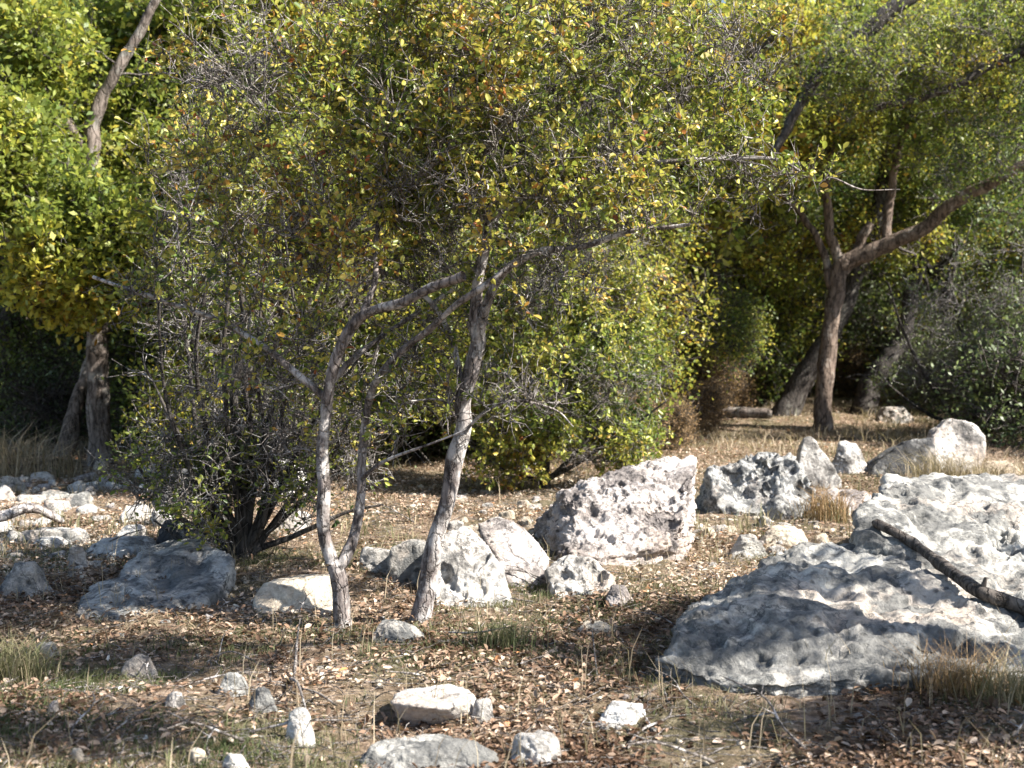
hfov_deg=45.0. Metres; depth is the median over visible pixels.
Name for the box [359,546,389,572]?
rock
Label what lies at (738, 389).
shrub
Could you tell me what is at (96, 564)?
rock
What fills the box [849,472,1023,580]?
boulder
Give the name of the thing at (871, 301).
shrub
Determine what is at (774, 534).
rock
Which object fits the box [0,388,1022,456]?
dry grass
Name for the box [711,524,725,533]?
rock
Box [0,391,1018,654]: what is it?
dry grass
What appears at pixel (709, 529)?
rock
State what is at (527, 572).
dead twig
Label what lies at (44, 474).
rock
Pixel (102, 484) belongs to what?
rock
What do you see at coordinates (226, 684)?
rock
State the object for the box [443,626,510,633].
fallen twig
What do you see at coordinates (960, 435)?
boulder
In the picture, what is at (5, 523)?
rock
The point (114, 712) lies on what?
dead twig
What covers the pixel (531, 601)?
dead twig
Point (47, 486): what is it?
rock
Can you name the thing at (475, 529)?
rock
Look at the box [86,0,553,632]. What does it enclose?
tree
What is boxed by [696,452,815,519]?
boulder
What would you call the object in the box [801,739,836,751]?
dead twig
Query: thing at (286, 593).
rock
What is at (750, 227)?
wood tree
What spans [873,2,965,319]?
wood tree
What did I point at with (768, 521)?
rock
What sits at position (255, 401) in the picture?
shrub
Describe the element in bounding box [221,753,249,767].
rock
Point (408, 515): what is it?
grass
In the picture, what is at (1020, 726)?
dead twig
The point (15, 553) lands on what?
rock
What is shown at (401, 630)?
rock
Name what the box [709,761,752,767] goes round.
dead twig
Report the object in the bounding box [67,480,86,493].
rock
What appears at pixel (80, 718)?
dead twig
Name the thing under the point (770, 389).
shrub
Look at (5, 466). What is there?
grass tuft
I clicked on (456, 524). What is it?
rock
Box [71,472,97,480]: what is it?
rock
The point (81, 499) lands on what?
rock
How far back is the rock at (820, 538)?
10.04 m
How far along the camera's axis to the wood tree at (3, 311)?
20.79 m
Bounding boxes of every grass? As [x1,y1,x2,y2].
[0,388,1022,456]
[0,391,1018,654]
[0,391,1023,565]
[0,540,1003,767]
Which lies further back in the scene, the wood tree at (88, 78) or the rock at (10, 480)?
the wood tree at (88, 78)
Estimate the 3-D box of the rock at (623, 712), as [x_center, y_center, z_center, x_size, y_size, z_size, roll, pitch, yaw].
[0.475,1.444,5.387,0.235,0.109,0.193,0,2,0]
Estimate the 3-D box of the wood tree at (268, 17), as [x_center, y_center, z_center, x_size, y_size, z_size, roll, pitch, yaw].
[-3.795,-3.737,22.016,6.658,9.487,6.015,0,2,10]
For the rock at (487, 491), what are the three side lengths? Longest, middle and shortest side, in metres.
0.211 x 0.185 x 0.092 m
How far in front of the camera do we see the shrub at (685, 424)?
17.79 m
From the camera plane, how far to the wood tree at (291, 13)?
17.95 m
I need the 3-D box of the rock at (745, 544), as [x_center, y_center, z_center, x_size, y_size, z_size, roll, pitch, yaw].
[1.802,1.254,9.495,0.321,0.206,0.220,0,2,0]
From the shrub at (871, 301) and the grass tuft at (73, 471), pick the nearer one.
the grass tuft at (73, 471)
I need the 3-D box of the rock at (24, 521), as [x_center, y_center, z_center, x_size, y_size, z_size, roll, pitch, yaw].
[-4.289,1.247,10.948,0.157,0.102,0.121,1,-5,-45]
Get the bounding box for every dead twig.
[25,537,45,554]
[67,690,112,740]
[87,529,142,553]
[90,701,151,722]
[96,697,168,745]
[135,645,156,684]
[167,711,244,741]
[179,669,263,686]
[196,718,224,755]
[219,596,241,610]
[236,718,348,735]
[252,701,287,716]
[296,589,312,617]
[365,500,414,522]
[387,665,427,680]
[498,594,536,602]
[505,565,546,584]
[506,654,546,670]
[626,708,690,749]
[629,733,715,763]
[632,607,675,624]
[648,667,698,708]
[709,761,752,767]
[720,675,807,749]
[733,705,805,722]
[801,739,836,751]
[862,721,912,749]
[999,707,1023,748]
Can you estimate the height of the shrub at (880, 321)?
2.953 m
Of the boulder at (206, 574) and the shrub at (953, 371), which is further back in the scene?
the shrub at (953, 371)
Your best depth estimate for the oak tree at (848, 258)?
20.65 m
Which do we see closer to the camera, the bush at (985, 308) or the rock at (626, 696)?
the rock at (626, 696)
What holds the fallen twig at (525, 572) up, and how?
on the ground at (716, 728)
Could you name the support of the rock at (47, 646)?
on the ground at (716, 728)
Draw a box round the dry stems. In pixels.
[0,479,1023,767]
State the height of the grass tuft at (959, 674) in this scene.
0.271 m
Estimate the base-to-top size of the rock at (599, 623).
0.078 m
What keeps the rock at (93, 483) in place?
on the ground at (716, 728)
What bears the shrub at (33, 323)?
on the ground at (716, 728)
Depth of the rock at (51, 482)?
14.12 m
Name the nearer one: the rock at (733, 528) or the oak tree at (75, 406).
the rock at (733, 528)
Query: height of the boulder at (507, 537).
0.751 m
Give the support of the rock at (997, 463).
on the ground at (716, 728)
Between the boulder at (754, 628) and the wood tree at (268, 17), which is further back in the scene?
the wood tree at (268, 17)
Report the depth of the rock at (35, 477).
14.28 m
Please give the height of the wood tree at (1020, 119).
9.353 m
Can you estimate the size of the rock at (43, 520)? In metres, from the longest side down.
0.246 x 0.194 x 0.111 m
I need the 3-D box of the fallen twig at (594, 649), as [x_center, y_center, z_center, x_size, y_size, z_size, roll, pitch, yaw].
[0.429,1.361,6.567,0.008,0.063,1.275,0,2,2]
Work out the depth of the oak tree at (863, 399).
23.29 m
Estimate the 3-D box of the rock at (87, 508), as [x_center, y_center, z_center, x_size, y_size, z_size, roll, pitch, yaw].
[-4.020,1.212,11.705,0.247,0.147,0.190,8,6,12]
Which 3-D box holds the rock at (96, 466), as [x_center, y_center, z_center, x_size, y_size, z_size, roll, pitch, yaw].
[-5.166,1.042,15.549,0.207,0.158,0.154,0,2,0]
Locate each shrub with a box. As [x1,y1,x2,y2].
[0,258,79,359]
[0,294,86,434]
[0,331,113,445]
[24,301,154,420]
[49,324,190,445]
[78,277,247,454]
[167,282,400,463]
[253,339,507,468]
[375,253,527,458]
[584,296,691,448]
[609,388,681,452]
[615,280,707,349]
[631,366,698,407]
[653,392,702,450]
[671,342,737,427]
[672,375,699,424]
[675,269,822,406]
[678,352,771,418]
[679,372,741,436]
[764,265,880,396]
[769,251,877,387]
[781,299,873,391]
[822,268,954,360]
[832,339,877,398]
[844,281,896,342]
[849,285,960,402]
[870,245,1017,358]
[872,303,977,416]
[872,349,924,404]
[900,290,1023,437]
[922,280,1023,450]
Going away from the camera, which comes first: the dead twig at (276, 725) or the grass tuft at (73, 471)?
the dead twig at (276, 725)
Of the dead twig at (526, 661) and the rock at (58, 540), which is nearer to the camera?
the dead twig at (526, 661)
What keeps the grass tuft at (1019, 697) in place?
on the ground at (716, 728)
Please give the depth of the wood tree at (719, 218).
19.34 m
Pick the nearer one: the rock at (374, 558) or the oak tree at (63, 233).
the rock at (374, 558)
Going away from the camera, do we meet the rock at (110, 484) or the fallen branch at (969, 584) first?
the fallen branch at (969, 584)
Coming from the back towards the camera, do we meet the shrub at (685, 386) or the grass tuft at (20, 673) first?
the shrub at (685, 386)
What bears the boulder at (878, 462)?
on the ground at (716, 728)
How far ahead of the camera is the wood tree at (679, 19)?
39.64 m
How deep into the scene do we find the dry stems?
5.39 m
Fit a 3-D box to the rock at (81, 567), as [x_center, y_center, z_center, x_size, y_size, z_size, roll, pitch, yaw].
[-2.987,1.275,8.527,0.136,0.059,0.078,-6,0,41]
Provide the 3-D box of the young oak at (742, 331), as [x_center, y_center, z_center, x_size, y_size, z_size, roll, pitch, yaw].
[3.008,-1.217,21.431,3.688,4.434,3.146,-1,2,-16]
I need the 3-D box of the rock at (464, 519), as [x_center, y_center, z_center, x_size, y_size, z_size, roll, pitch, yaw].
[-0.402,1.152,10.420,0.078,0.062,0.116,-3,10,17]
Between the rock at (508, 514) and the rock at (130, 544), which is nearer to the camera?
the rock at (130, 544)
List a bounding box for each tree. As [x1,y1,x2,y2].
[0,0,156,428]
[0,0,256,466]
[53,148,196,456]
[70,0,365,435]
[71,55,227,337]
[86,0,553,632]
[229,0,383,98]
[234,0,465,436]
[330,0,899,624]
[345,0,679,329]
[500,0,753,298]
[505,0,831,369]
[601,0,723,290]
[655,0,890,402]
[660,0,1023,431]
[730,0,927,229]
[769,0,1023,211]
[771,3,1023,416]
[811,12,875,264]
[832,116,1023,415]
[870,45,986,313]
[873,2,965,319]
[903,0,1023,306]
[938,59,1023,284]
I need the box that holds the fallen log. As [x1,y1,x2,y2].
[711,407,772,418]
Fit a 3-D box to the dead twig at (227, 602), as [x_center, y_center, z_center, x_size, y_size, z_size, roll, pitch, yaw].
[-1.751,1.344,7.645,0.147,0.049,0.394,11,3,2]
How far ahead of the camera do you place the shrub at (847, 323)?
27.33 m
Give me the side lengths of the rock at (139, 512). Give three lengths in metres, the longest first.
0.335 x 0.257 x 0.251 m
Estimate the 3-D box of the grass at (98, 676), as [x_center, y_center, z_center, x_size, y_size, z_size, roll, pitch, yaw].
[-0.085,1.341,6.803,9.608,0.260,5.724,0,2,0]
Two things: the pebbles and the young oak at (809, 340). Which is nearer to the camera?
the pebbles
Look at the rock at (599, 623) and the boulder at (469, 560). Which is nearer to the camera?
the rock at (599, 623)
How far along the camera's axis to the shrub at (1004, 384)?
17.99 m
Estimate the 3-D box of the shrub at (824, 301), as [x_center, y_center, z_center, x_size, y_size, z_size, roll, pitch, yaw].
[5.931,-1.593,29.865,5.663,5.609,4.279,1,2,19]
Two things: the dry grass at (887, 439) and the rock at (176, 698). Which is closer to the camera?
the rock at (176, 698)
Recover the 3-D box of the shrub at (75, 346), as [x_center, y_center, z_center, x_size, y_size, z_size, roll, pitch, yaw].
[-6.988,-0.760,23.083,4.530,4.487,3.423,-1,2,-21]
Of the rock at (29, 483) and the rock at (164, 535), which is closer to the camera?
the rock at (164, 535)
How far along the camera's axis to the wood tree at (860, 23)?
33.41 m
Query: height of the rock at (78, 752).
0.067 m
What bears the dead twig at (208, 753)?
on the ground at (716, 728)
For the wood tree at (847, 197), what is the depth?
31.20 m
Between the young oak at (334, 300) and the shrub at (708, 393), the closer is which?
the young oak at (334, 300)
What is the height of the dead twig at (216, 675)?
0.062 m
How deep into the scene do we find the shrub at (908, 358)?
23.71 m
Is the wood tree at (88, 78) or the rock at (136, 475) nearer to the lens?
the rock at (136, 475)
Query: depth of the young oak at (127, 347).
18.94 m
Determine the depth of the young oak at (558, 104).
15.71 m
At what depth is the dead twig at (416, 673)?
5.76 m
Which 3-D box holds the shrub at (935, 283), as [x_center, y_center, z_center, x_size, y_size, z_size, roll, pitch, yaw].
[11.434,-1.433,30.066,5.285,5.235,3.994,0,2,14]
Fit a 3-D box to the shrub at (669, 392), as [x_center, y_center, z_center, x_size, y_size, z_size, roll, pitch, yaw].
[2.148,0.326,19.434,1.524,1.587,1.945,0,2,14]
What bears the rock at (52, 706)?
on the ground at (716, 728)
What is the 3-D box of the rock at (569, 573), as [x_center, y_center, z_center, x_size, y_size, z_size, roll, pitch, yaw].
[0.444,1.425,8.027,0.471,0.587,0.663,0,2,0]
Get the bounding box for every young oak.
[45,97,271,429]
[101,87,440,479]
[149,8,502,474]
[200,0,548,461]
[336,28,679,458]
[484,104,738,450]
[601,170,819,401]
[613,194,791,391]
[657,170,837,395]
[680,161,856,394]
[804,110,1023,393]
[953,190,1023,340]
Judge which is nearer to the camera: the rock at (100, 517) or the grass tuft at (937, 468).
the rock at (100, 517)
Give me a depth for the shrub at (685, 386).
20.34 m
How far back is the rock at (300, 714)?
4.93 m
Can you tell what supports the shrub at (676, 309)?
on the ground at (716, 728)
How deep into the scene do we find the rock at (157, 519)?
10.33 m
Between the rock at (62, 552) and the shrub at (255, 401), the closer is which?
the rock at (62, 552)
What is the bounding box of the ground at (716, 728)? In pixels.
[0,310,1023,767]
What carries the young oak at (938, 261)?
on the ground at (716, 728)
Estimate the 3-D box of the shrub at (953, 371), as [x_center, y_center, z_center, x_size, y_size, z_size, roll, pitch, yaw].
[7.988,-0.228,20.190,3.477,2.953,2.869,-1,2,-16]
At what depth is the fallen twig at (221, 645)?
6.57 m
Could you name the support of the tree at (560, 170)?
on the ground at (716, 728)
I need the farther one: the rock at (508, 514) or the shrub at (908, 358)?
the shrub at (908, 358)
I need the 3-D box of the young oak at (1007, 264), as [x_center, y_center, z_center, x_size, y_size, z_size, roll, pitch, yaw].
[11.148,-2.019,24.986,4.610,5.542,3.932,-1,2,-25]
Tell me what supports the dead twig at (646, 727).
on the ground at (716, 728)
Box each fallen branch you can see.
[0,503,63,523]
[871,519,1023,615]
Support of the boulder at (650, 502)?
on the ground at (716, 728)
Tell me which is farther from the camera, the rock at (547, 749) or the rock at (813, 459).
the rock at (813, 459)
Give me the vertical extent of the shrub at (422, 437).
3.609 m
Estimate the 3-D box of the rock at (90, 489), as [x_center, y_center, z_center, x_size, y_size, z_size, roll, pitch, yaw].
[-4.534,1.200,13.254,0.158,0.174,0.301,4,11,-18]
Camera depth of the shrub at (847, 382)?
26.86 m
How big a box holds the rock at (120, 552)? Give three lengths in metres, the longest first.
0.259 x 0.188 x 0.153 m
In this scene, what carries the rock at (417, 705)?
on the ground at (716, 728)
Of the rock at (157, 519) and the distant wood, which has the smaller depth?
the rock at (157, 519)
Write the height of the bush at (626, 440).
3.453 m
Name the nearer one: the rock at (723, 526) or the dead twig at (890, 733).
the dead twig at (890, 733)
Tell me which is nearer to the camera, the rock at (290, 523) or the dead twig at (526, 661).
the dead twig at (526, 661)
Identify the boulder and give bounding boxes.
[75,538,235,620]
[386,539,425,584]
[435,526,512,607]
[478,516,548,586]
[534,455,697,566]
[655,542,1023,698]
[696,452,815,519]
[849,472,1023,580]
[864,437,936,476]
[926,418,985,472]
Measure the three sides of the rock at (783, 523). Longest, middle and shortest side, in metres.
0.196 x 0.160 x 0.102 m
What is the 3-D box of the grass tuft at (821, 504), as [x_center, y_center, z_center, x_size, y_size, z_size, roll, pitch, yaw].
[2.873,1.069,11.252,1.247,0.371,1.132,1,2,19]
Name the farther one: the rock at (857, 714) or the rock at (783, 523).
the rock at (783, 523)
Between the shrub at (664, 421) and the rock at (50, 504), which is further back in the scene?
the shrub at (664, 421)
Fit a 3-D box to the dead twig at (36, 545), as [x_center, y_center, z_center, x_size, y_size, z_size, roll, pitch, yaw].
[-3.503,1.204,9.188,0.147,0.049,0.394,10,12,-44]
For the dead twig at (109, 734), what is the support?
on the ground at (716, 728)
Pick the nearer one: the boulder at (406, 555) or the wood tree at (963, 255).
the boulder at (406, 555)
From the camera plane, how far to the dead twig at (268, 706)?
5.20 m
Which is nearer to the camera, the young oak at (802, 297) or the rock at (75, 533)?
the rock at (75, 533)
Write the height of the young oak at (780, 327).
6.158 m
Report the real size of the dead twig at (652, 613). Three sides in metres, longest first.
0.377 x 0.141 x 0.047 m
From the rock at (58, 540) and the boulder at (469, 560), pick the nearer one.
the boulder at (469, 560)
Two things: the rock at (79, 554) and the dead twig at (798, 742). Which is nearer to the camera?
the dead twig at (798, 742)
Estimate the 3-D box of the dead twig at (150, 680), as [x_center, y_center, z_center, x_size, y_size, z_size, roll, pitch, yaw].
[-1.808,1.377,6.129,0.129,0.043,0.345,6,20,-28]
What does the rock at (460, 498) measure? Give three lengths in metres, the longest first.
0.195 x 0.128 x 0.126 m
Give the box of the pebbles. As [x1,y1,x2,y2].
[0,476,1022,766]
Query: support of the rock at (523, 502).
on the ground at (716, 728)
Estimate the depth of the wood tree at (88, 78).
20.66 m
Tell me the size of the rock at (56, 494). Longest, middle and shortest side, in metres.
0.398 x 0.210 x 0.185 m
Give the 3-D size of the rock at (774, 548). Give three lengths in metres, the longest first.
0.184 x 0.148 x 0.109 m
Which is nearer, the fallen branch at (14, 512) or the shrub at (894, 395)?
the fallen branch at (14, 512)
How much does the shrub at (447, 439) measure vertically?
4.113 m
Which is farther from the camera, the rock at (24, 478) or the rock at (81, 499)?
the rock at (24, 478)
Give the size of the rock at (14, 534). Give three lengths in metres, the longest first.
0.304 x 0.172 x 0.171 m
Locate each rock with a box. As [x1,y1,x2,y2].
[0,476,26,490]
[0,485,15,500]
[0,521,14,531]
[0,561,53,597]
[5,530,20,544]
[10,550,23,557]
[15,527,89,544]
[17,494,53,504]
[19,519,32,525]
[20,477,28,480]
[24,481,33,486]
[29,476,41,481]
[30,471,55,480]
[32,517,50,526]
[32,641,61,658]
[34,536,67,547]
[37,483,51,490]
[40,489,69,499]
[44,499,71,509]
[47,700,59,714]
[48,479,55,485]
[48,550,64,559]
[65,491,93,507]
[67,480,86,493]
[67,546,89,568]
[70,748,86,763]
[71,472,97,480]
[74,565,83,570]
[76,504,97,513]
[85,485,95,496]
[86,481,97,486]
[86,536,156,556]
[88,560,106,567]
[92,460,108,471]
[92,515,110,520]
[95,483,105,490]
[96,477,107,483]
[105,481,124,488]
[106,547,129,560]
[116,524,146,535]
[119,503,151,522]
[119,654,157,678]
[134,463,159,477]
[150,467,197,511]
[151,510,170,526]
[156,519,195,544]
[165,691,186,707]
[188,747,207,764]
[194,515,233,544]
[204,614,214,621]
[217,672,248,696]
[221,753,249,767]
[246,687,277,715]
[252,574,332,616]
[260,461,309,496]
[277,510,311,532]
[285,707,315,746]
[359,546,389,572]
[359,734,498,767]
[373,619,423,644]
[390,684,475,724]
[447,520,463,530]
[455,496,466,502]
[460,516,468,522]
[469,525,478,534]
[470,698,493,725]
[478,503,493,508]
[480,490,495,494]
[499,510,514,518]
[510,729,561,766]
[516,500,531,507]
[520,517,531,527]
[528,503,543,509]
[544,555,615,598]
[577,620,616,636]
[596,701,645,729]
[605,584,633,608]
[622,694,629,698]
[698,527,715,537]
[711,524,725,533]
[722,525,736,534]
[725,534,767,559]
[756,516,772,526]
[760,524,807,548]
[766,545,785,554]
[777,522,791,525]
[796,436,841,488]
[812,533,828,543]
[816,487,870,509]
[831,440,866,473]
[854,713,863,721]
[875,406,914,423]
[981,460,1021,473]
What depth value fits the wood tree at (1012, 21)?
34.77 m
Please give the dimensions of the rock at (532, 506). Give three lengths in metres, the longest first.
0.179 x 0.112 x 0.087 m
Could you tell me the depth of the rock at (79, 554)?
8.55 m
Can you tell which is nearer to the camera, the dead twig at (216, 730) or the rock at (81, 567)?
the dead twig at (216, 730)
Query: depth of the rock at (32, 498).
12.41 m
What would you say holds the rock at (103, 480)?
on the ground at (716, 728)
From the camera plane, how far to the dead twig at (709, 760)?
4.66 m
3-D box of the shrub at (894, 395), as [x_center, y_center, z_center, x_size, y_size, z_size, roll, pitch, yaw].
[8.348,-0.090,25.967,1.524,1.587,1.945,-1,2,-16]
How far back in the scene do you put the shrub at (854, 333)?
28.23 m
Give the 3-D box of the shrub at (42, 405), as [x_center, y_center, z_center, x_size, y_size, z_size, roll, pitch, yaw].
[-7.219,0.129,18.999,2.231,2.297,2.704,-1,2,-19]
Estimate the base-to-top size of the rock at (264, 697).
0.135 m
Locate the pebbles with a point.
(244, 578)
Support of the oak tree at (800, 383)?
on the ground at (716, 728)
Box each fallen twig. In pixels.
[206,651,255,661]
[217,632,228,659]
[289,677,306,708]
[293,620,299,677]
[301,687,336,705]
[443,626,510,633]
[505,569,545,580]
[589,614,597,678]
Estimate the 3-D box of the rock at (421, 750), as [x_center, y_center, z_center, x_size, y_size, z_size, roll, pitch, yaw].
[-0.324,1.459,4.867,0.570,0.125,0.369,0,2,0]
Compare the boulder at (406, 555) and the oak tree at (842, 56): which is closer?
the boulder at (406, 555)
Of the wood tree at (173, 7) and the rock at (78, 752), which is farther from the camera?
the wood tree at (173, 7)
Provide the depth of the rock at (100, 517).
11.11 m
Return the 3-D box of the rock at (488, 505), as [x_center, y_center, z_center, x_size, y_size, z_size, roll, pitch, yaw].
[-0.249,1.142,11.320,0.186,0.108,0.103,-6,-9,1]
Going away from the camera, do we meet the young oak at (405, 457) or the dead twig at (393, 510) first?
the dead twig at (393, 510)
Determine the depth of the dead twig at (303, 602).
7.46 m
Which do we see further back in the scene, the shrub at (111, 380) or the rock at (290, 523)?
the shrub at (111, 380)
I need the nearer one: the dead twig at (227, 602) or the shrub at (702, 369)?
the dead twig at (227, 602)
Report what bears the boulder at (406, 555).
on the ground at (716, 728)
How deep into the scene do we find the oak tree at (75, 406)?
17.17 m
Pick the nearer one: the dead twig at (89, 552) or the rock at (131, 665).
the rock at (131, 665)
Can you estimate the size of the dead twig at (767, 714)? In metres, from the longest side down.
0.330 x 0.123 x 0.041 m
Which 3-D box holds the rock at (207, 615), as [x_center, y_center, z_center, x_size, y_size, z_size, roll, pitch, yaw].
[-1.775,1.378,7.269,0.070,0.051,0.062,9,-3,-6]
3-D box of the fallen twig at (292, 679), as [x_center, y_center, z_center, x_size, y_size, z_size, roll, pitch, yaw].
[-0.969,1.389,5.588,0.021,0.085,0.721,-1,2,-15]
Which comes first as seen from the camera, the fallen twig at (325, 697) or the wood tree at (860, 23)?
the fallen twig at (325, 697)
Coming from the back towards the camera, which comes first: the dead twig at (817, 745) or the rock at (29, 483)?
the rock at (29, 483)
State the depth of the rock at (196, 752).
4.69 m
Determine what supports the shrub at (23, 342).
on the ground at (716, 728)
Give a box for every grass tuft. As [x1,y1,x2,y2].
[0,414,96,478]
[0,619,101,684]
[26,438,111,478]
[457,602,560,657]
[772,479,878,523]
[863,441,1023,477]
[869,633,1023,704]
[932,634,1023,712]
[950,451,1023,474]
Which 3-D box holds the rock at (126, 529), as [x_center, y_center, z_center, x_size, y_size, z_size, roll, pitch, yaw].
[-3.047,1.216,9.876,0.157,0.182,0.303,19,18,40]
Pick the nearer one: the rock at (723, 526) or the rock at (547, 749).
the rock at (547, 749)
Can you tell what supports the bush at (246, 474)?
on the ground at (716, 728)
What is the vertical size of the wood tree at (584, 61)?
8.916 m
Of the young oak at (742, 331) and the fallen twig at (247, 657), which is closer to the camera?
the fallen twig at (247, 657)
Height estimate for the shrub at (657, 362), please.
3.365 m
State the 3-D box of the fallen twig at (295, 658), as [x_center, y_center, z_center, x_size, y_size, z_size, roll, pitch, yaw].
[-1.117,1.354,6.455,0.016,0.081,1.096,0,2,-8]
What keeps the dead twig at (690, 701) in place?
on the ground at (716, 728)
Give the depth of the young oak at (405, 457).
15.77 m
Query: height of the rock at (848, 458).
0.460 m
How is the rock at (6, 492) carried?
on the ground at (716, 728)
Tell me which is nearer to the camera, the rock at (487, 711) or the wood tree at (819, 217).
the rock at (487, 711)
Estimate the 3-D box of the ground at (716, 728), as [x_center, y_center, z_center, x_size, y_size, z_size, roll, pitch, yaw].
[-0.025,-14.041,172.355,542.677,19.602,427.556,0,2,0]
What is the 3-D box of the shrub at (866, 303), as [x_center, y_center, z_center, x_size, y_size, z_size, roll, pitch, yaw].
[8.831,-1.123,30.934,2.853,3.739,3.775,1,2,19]
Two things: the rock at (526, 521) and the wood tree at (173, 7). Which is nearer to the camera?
the rock at (526, 521)
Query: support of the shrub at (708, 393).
on the ground at (716, 728)
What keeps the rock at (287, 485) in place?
on the ground at (716, 728)
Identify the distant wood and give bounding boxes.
[0,0,991,329]
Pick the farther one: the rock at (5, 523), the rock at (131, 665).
the rock at (5, 523)
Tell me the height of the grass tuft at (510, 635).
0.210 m
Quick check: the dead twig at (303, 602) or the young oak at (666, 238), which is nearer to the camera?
the dead twig at (303, 602)
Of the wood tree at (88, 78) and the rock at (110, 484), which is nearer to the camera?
the rock at (110, 484)
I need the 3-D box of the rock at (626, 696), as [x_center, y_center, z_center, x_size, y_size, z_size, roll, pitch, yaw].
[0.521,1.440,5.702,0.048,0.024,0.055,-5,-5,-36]
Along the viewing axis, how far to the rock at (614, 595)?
7.54 m
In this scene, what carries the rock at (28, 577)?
on the ground at (716, 728)
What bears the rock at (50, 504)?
on the ground at (716, 728)
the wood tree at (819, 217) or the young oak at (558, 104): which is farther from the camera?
the wood tree at (819, 217)
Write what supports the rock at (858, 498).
on the ground at (716, 728)
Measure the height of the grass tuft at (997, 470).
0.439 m
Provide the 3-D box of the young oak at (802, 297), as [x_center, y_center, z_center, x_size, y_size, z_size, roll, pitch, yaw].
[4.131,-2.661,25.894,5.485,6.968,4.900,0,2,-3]
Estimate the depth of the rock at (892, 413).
22.04 m
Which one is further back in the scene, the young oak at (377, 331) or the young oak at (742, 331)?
the young oak at (742, 331)
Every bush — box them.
[84,103,433,560]
[385,201,687,491]
[845,218,1023,429]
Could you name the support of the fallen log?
on the ground at (716, 728)

